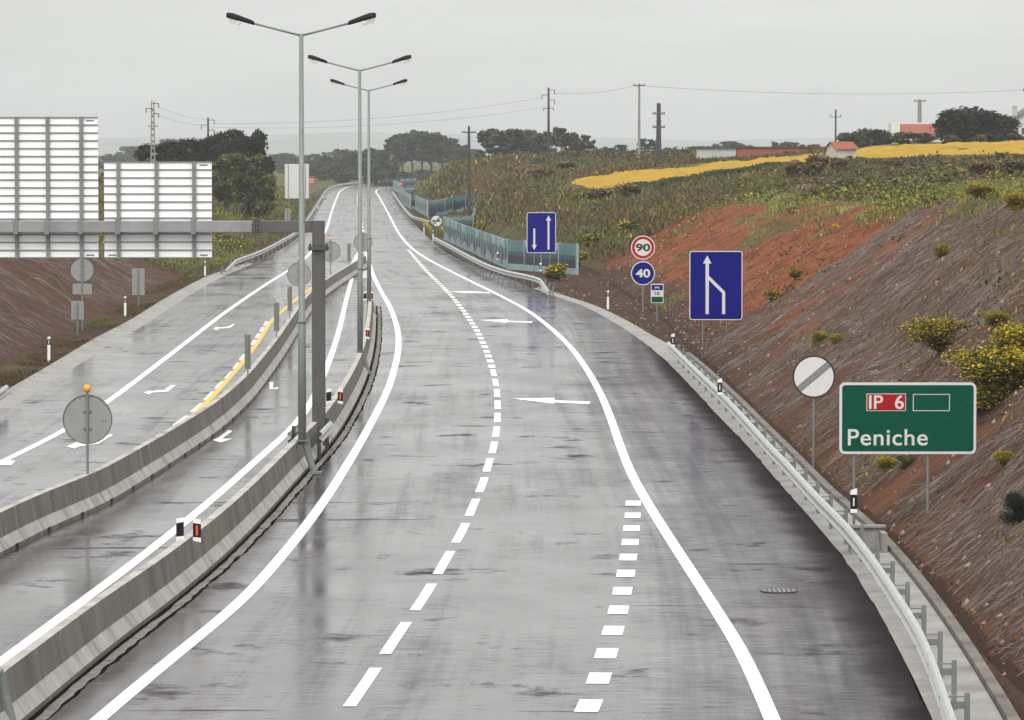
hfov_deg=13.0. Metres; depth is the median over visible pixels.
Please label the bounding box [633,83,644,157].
utility pole
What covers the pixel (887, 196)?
bank shrubs
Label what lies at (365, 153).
pine tree
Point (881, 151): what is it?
yellow field
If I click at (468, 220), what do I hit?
noise barrier
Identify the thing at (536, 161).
dark hedgerow
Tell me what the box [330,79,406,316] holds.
street lamp
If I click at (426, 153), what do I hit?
pine tree
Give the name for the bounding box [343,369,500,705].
lane dashes
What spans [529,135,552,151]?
pine tree
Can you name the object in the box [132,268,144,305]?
road sign
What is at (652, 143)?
tree
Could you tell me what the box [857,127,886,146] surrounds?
tree
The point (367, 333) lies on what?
reflector plate
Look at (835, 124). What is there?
utility pole
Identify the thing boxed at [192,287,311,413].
yellow line
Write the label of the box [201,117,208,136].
utility pole
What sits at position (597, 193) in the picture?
thicket
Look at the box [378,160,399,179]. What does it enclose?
tree
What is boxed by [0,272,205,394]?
verge weeds
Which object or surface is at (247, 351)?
marker panel
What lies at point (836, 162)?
thicket
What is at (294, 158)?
tree
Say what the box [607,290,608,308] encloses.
delineator post
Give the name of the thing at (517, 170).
brown reeds
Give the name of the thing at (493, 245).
noise barrier
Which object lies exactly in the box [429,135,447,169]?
pine tree
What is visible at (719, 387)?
delineator post
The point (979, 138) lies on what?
bush
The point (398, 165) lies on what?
tree
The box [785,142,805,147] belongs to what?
tree
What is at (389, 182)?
wood undergrowth
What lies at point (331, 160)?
pine tree
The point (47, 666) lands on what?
concrete barrier
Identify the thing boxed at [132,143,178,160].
tree
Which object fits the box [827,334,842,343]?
broom bush
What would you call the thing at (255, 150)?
tree
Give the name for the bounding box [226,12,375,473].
street lamp
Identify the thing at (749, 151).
shed
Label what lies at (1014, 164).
thicket
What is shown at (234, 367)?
lane dashes
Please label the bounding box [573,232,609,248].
broom bush
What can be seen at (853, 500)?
delineator post
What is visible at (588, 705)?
lane dashes
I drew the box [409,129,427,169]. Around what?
pine tree
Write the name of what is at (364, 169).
tree
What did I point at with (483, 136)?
pine tree
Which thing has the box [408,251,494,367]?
lane dashes
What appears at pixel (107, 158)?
tree
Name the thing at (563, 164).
thicket
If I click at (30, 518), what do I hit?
concrete barrier
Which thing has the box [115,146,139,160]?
tree
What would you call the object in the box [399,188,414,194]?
noise barrier
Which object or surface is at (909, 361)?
slope weeds
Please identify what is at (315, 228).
sign gantry
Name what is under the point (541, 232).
lane sign
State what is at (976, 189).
broom bush
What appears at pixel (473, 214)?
noise barrier
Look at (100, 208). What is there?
bank shrubs
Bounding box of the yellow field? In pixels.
[572,140,1023,188]
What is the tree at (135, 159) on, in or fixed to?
on the ground at (976, 631)
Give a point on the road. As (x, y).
(510, 619)
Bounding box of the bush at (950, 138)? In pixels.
[941,134,960,143]
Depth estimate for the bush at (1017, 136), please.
477.05 m
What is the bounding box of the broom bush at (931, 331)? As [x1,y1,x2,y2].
[897,315,972,352]
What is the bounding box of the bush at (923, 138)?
[912,132,936,143]
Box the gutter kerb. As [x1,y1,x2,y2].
[685,352,1020,719]
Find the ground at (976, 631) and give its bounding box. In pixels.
[0,141,1023,719]
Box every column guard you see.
[287,424,297,442]
[317,418,332,458]
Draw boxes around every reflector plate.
[176,517,183,540]
[193,518,200,541]
[326,389,330,403]
[338,389,342,403]
[366,328,369,338]
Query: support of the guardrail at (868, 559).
on the ground at (976, 631)
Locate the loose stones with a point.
(673, 316)
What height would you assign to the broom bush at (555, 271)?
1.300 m
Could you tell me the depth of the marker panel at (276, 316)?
179.66 m
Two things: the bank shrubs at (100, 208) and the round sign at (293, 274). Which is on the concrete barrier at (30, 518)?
the round sign at (293, 274)
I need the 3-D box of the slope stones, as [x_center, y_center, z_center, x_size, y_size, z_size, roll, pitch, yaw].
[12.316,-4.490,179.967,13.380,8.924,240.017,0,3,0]
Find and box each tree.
[98,155,114,169]
[100,154,126,165]
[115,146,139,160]
[127,147,149,160]
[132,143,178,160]
[157,140,199,160]
[158,138,190,151]
[179,137,223,171]
[200,133,229,183]
[207,153,242,210]
[211,128,243,156]
[218,129,275,194]
[223,153,277,220]
[241,172,277,217]
[246,144,276,200]
[268,154,289,171]
[268,155,281,171]
[276,161,298,174]
[279,153,296,161]
[290,156,309,161]
[293,155,311,163]
[304,159,316,164]
[304,163,322,175]
[310,153,321,160]
[312,156,326,164]
[314,164,330,180]
[321,152,339,156]
[326,157,341,180]
[326,161,351,179]
[331,149,349,162]
[334,168,357,183]
[335,149,356,162]
[342,153,366,180]
[351,160,372,180]
[362,147,376,163]
[362,164,389,184]
[363,149,392,168]
[377,135,409,165]
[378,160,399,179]
[388,170,409,178]
[389,155,403,166]
[392,133,415,170]
[397,131,429,173]
[398,172,415,177]
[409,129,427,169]
[414,169,436,173]
[416,132,445,169]
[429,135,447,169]
[436,137,463,164]
[446,144,467,164]
[467,149,480,157]
[475,150,485,157]
[476,128,503,154]
[485,130,513,154]
[505,129,537,152]
[520,128,543,151]
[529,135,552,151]
[537,131,557,150]
[553,127,572,149]
[555,131,586,151]
[569,141,586,151]
[581,134,595,149]
[586,147,608,151]
[609,144,628,151]
[636,138,655,150]
[685,146,700,149]
[711,141,738,147]
[729,143,753,147]
[771,141,791,147]
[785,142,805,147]
[806,144,821,147]
[834,131,873,147]
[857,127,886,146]
[874,129,896,144]
[927,107,978,141]
[958,105,1013,141]
[989,113,1022,140]
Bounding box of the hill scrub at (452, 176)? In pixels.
[407,144,1023,262]
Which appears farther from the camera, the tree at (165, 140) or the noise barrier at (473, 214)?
the tree at (165, 140)
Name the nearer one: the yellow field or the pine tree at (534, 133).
the yellow field
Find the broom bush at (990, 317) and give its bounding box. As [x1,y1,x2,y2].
[982,309,1014,328]
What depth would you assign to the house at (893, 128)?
560.93 m
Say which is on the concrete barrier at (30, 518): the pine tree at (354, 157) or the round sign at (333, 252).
the round sign at (333, 252)
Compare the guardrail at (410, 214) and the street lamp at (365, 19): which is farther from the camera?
the guardrail at (410, 214)
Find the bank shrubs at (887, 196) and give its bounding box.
[649,158,1023,217]
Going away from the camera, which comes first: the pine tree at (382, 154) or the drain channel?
the drain channel
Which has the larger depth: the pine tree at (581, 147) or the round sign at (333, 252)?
the pine tree at (581, 147)
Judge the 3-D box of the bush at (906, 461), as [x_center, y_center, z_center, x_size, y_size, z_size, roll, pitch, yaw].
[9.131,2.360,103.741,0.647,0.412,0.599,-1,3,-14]
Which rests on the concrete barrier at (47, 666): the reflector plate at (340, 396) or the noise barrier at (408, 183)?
the reflector plate at (340, 396)
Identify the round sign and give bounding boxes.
[63,385,111,473]
[70,258,93,329]
[287,257,310,319]
[325,238,340,274]
[354,232,371,251]
[430,215,442,236]
[792,355,834,467]
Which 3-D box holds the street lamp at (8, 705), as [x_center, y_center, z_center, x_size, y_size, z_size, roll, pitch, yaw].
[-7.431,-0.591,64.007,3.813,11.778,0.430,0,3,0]
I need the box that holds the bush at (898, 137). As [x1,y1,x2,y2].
[886,131,915,143]
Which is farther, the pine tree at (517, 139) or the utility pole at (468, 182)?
the pine tree at (517, 139)
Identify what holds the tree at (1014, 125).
on the ground at (976, 631)
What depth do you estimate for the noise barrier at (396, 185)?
884.81 m
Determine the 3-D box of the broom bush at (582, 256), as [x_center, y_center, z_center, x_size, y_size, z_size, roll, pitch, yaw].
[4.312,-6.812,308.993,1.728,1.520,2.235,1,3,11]
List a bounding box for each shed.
[696,148,736,159]
[736,148,819,156]
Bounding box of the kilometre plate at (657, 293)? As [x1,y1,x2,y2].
[651,284,663,321]
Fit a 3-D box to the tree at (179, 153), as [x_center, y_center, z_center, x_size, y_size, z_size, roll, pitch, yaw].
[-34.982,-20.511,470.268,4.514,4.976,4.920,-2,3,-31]
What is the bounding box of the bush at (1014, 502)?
[998,490,1023,525]
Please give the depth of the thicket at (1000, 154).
322.04 m
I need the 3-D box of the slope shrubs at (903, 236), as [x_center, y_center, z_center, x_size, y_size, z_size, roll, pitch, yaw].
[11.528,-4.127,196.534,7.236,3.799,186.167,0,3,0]
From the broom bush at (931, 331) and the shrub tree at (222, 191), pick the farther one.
the shrub tree at (222, 191)
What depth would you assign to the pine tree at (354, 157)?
1118.05 m
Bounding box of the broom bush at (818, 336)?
[808,330,826,344]
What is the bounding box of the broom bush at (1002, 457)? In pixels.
[991,450,1013,466]
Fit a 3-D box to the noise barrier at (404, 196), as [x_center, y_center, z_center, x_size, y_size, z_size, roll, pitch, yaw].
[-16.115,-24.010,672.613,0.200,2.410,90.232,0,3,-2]
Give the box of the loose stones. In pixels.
[527,253,776,357]
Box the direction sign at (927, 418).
[839,382,975,523]
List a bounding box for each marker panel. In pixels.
[245,334,250,382]
[274,302,278,337]
[287,286,291,317]
[347,243,350,260]
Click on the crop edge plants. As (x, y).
(721, 172)
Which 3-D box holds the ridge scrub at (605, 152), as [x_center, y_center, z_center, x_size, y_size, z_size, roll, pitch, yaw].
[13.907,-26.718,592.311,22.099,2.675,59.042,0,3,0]
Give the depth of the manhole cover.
84.57 m
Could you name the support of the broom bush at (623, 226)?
on the ground at (976, 631)
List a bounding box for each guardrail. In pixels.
[0,385,9,399]
[221,181,379,273]
[392,191,430,225]
[432,236,553,295]
[666,341,969,719]
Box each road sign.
[0,117,98,257]
[71,301,83,334]
[104,161,211,257]
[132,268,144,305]
[285,164,308,213]
[285,208,289,219]
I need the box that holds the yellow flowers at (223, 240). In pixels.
[99,196,294,254]
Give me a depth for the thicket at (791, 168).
335.40 m
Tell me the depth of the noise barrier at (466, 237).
373.83 m
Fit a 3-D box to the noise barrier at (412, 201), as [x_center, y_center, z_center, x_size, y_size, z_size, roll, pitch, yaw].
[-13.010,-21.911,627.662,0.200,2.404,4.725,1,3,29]
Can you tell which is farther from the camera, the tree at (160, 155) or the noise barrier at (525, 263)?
the tree at (160, 155)
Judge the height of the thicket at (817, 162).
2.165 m
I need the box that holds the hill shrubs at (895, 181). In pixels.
[465,145,1023,223]
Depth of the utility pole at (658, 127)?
504.15 m
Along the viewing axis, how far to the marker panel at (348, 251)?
285.81 m
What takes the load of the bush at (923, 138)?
on the ground at (976, 631)
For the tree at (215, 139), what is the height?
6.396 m
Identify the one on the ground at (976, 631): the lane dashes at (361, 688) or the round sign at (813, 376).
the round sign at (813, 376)
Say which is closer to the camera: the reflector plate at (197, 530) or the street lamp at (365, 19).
the reflector plate at (197, 530)
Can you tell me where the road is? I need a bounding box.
[0,183,931,719]
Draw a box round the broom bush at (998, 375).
[940,342,1023,409]
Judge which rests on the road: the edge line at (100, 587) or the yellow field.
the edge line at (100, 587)
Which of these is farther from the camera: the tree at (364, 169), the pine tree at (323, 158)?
the pine tree at (323, 158)
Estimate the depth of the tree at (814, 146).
1018.65 m
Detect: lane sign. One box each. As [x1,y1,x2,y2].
[527,212,555,274]
[689,251,742,346]
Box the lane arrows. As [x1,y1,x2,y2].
[0,291,589,464]
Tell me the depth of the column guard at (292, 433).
120.51 m
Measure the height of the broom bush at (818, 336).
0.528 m
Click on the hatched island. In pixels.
(364, 274)
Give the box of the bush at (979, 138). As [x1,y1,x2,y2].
[971,134,985,141]
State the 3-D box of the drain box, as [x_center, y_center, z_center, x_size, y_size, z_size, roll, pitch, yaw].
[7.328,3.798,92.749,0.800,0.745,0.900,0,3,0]
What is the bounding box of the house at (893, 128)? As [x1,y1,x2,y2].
[888,123,936,143]
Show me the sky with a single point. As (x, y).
(107, 60)
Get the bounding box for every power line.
[214,97,542,123]
[216,106,550,127]
[650,86,1015,93]
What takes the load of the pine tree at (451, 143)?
on the ground at (976, 631)
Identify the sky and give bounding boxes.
[0,0,1023,140]
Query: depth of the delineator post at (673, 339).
173.12 m
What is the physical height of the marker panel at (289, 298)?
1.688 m
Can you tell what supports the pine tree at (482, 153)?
on the ground at (976, 631)
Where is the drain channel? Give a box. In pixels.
[34,307,381,719]
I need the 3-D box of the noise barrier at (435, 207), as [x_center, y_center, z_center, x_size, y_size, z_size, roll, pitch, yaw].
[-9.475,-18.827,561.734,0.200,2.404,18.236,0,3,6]
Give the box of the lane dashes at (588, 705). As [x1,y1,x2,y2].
[574,501,640,711]
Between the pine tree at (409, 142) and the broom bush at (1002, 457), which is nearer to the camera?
the broom bush at (1002, 457)
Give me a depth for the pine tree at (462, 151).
1098.48 m
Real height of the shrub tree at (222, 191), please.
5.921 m
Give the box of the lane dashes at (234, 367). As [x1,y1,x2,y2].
[173,322,267,424]
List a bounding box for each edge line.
[0,186,349,462]
[0,278,353,665]
[90,252,400,719]
[375,187,780,719]
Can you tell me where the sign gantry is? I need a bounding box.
[0,218,328,445]
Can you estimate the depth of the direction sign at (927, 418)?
95.16 m
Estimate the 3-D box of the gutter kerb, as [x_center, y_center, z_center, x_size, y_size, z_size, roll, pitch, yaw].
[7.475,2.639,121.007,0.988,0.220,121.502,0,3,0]
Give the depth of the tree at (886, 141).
518.37 m
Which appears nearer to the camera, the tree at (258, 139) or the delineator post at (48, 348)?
the delineator post at (48, 348)
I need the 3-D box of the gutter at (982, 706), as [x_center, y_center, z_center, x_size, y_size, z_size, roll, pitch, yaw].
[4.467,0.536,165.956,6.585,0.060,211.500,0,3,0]
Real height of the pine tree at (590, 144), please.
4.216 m
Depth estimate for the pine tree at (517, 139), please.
728.51 m
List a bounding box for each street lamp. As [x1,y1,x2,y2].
[0,668,15,719]
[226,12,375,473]
[308,55,410,373]
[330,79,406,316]
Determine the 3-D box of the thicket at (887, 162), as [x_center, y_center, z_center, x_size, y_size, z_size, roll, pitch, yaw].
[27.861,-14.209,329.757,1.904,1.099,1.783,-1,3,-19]
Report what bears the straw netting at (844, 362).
on the ground at (976, 631)
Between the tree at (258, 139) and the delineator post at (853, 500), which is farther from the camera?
the tree at (258, 139)
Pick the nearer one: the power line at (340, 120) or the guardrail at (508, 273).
the guardrail at (508, 273)
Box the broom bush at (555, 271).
[542,262,571,280]
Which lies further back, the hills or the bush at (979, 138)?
the hills
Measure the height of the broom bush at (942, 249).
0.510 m
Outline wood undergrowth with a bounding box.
[377,170,437,186]
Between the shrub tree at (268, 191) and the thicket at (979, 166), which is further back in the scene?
the shrub tree at (268, 191)
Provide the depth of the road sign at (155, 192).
124.19 m
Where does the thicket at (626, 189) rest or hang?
on the ground at (976, 631)
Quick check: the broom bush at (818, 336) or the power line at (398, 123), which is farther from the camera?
the power line at (398, 123)
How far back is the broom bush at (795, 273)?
188.07 m
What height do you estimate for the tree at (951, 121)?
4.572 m
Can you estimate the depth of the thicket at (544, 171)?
459.20 m
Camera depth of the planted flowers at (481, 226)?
431.55 m
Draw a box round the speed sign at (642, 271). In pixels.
[631,236,654,311]
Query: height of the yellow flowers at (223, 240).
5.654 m
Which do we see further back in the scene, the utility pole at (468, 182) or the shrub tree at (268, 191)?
the utility pole at (468, 182)
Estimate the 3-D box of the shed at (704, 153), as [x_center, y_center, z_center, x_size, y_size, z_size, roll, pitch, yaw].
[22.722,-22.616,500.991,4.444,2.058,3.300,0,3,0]
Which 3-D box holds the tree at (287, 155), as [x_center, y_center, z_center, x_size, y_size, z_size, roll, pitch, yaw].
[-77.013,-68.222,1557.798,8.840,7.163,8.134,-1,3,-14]
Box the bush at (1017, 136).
[1007,133,1023,140]
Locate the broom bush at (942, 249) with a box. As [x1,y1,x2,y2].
[930,243,950,256]
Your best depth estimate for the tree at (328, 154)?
1598.37 m
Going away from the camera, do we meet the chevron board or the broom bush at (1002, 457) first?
the broom bush at (1002, 457)
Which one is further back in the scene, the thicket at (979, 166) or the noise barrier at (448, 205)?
the noise barrier at (448, 205)
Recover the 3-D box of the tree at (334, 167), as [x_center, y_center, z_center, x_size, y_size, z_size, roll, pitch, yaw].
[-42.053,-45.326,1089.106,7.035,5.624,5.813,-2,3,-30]
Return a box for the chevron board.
[309,176,314,184]
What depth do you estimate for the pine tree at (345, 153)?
1177.74 m
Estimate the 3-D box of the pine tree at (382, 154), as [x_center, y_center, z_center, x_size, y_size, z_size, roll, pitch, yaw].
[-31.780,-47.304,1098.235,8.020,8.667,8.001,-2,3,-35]
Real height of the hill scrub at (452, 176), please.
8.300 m
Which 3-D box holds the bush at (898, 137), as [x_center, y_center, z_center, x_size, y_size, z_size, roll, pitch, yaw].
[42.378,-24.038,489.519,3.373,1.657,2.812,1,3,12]
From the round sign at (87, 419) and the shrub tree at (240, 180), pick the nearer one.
the round sign at (87, 419)
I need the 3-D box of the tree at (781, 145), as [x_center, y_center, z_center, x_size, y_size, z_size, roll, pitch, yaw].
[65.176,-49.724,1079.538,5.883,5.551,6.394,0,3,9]
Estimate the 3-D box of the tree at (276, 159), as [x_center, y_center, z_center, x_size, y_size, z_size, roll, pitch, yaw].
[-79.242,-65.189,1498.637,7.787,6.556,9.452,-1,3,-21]
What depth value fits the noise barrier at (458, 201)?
603.16 m
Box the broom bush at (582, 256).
[567,251,588,266]
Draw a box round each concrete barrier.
[0,256,366,556]
[0,291,375,719]
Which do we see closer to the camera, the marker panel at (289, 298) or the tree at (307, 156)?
the marker panel at (289, 298)
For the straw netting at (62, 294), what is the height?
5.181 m
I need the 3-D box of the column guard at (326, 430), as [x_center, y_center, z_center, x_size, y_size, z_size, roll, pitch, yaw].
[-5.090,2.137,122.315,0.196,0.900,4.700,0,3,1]
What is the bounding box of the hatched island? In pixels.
[348,271,379,319]
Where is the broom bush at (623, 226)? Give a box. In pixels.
[615,220,638,233]
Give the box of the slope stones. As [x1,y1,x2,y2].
[605,197,1023,675]
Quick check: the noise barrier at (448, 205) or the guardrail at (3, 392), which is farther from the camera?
the noise barrier at (448, 205)
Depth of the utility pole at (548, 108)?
559.15 m
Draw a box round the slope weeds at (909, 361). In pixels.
[608,186,1023,649]
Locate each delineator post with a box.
[47,336,49,360]
[124,296,125,315]
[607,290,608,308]
[671,333,674,346]
[717,378,721,394]
[850,488,856,512]
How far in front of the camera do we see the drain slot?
88.92 m
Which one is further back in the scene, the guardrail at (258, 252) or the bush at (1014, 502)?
the guardrail at (258, 252)
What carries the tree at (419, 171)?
on the ground at (976, 631)
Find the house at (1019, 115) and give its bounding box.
[1012,106,1023,139]
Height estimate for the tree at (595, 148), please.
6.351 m
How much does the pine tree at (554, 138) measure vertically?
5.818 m
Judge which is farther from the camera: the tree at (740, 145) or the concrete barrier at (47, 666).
the tree at (740, 145)
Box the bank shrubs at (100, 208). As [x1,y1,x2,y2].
[98,173,307,261]
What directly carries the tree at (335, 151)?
on the ground at (976, 631)
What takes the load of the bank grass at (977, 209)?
on the ground at (976, 631)
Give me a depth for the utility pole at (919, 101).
598.89 m
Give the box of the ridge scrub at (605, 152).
[537,147,695,160]
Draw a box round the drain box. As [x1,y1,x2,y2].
[848,524,887,554]
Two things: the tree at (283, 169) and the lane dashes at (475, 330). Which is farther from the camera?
the tree at (283, 169)
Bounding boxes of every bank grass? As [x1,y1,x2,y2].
[98,175,329,277]
[544,155,1023,267]
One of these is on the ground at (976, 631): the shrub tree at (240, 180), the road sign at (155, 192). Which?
the shrub tree at (240, 180)
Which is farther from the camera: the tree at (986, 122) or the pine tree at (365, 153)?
the pine tree at (365, 153)
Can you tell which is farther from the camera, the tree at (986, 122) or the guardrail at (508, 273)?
the tree at (986, 122)
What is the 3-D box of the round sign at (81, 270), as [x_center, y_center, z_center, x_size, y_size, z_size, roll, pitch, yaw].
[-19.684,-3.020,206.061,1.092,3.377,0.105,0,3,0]
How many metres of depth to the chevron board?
639.49 m
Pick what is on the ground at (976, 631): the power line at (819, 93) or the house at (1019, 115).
the house at (1019, 115)
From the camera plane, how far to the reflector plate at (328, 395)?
133.63 m
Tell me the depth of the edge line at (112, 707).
90.91 m
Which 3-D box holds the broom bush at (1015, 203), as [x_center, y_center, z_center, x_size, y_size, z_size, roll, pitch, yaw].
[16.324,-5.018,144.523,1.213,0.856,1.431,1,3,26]
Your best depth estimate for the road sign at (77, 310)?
200.42 m
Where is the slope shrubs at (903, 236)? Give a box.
[641,211,1021,411]
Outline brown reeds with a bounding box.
[459,163,548,216]
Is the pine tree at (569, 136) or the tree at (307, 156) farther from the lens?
the tree at (307, 156)
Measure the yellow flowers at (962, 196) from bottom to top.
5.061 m
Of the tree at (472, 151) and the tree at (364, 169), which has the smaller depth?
the tree at (364, 169)
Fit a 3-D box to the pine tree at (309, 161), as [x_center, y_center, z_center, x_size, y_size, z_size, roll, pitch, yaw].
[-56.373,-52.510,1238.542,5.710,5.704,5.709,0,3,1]
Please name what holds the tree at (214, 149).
on the ground at (976, 631)
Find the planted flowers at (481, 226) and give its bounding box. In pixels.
[422,215,491,236]
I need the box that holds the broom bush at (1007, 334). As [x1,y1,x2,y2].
[980,318,1023,380]
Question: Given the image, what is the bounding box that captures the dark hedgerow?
[523,159,547,163]
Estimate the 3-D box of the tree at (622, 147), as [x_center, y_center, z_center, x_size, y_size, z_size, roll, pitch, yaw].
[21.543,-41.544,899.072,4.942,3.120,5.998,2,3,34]
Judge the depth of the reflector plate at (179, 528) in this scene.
86.86 m
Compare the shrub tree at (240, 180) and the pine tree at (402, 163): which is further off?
the pine tree at (402, 163)
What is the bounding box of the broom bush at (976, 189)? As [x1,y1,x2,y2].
[964,182,998,198]
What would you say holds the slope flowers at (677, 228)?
on the ground at (976, 631)
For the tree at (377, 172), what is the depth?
1057.42 m
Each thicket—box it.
[528,168,557,178]
[555,160,579,168]
[587,187,620,199]
[612,183,643,199]
[783,159,804,177]
[798,153,831,176]
[826,156,849,170]
[879,159,904,168]
[966,160,997,175]
[996,153,1004,159]
[996,158,1023,176]
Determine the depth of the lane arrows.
148.84 m
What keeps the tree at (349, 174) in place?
on the ground at (976, 631)
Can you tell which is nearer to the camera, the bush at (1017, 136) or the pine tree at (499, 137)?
the bush at (1017, 136)
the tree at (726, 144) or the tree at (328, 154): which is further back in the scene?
the tree at (328, 154)
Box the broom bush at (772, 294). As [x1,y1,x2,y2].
[762,289,784,301]
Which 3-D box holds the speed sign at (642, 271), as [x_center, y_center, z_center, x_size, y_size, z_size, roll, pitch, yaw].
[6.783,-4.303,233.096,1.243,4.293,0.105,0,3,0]
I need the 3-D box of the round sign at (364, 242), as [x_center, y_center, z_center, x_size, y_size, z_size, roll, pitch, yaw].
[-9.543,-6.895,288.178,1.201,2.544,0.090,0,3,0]
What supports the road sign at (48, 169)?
on the sign gantry
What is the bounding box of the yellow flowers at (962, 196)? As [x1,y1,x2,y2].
[561,159,1023,247]
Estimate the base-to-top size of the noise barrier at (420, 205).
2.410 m
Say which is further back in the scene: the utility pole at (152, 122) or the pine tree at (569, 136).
the pine tree at (569, 136)
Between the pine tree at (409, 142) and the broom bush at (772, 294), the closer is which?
the broom bush at (772, 294)
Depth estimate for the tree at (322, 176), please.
1117.82 m
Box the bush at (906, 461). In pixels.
[894,454,917,469]
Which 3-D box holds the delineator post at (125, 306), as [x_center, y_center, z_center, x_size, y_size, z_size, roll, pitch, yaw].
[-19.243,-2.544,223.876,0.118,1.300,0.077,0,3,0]
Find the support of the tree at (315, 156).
on the ground at (976, 631)
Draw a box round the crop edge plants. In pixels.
[623,161,787,188]
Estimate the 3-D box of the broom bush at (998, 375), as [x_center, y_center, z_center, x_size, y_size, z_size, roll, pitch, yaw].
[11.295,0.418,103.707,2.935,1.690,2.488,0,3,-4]
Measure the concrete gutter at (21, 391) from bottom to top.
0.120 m
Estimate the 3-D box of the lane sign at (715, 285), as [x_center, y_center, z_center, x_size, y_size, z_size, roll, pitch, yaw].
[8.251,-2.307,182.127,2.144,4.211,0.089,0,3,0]
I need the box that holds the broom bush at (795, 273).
[788,268,803,279]
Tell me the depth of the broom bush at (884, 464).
105.28 m
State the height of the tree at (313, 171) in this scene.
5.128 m
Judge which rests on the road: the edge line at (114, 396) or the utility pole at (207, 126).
the edge line at (114, 396)
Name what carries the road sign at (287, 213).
on the ground at (976, 631)
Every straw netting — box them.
[0,249,172,363]
[693,197,1023,675]
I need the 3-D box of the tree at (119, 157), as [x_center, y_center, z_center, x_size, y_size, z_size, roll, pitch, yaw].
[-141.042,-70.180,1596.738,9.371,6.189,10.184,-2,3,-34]
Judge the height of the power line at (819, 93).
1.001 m
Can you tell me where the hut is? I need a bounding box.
[823,142,858,160]
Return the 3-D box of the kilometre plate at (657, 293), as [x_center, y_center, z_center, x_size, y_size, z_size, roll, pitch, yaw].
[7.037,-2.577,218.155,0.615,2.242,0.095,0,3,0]
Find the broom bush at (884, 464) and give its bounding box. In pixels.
[874,455,898,474]
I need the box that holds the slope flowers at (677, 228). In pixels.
[654,188,1023,467]
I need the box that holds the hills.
[98,132,941,155]
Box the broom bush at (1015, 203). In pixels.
[998,190,1023,214]
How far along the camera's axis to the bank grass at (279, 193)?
391.48 m
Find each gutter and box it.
[0,262,252,414]
[534,287,1002,719]
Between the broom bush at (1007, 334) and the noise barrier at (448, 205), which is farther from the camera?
the noise barrier at (448, 205)
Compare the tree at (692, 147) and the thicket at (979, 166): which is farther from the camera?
the tree at (692, 147)
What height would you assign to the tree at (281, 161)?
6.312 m
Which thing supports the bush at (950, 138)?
on the ground at (976, 631)
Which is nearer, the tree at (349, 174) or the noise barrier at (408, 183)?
the noise barrier at (408, 183)
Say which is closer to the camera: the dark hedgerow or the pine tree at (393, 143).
the dark hedgerow
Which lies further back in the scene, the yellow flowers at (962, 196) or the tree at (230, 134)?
the tree at (230, 134)
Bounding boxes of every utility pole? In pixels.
[146,101,158,160]
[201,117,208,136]
[462,126,475,214]
[543,87,554,162]
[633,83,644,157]
[653,103,664,158]
[830,109,840,141]
[914,99,925,122]
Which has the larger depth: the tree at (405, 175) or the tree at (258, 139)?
the tree at (405, 175)
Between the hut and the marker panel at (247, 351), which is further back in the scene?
the hut
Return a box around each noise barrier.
[393,180,399,191]
[398,189,409,208]
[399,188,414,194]
[400,178,415,187]
[410,194,427,208]
[415,195,426,215]
[427,199,444,216]
[443,217,482,257]
[444,216,472,226]
[445,196,451,213]
[451,195,476,210]
[472,197,477,224]
[483,232,506,268]
[507,239,578,274]
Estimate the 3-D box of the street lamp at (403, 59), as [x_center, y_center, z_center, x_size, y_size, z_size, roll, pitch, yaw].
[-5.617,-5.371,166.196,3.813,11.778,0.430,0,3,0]
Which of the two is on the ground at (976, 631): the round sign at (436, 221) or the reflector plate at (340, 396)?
the round sign at (436, 221)
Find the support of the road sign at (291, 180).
on the ground at (976, 631)
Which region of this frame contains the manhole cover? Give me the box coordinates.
[760,588,797,592]
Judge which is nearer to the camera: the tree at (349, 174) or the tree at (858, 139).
the tree at (858, 139)
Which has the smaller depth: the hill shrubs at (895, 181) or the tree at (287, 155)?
the hill shrubs at (895, 181)
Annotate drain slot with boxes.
[28,306,382,719]
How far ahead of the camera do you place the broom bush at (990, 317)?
115.16 m
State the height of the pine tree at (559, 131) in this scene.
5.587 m

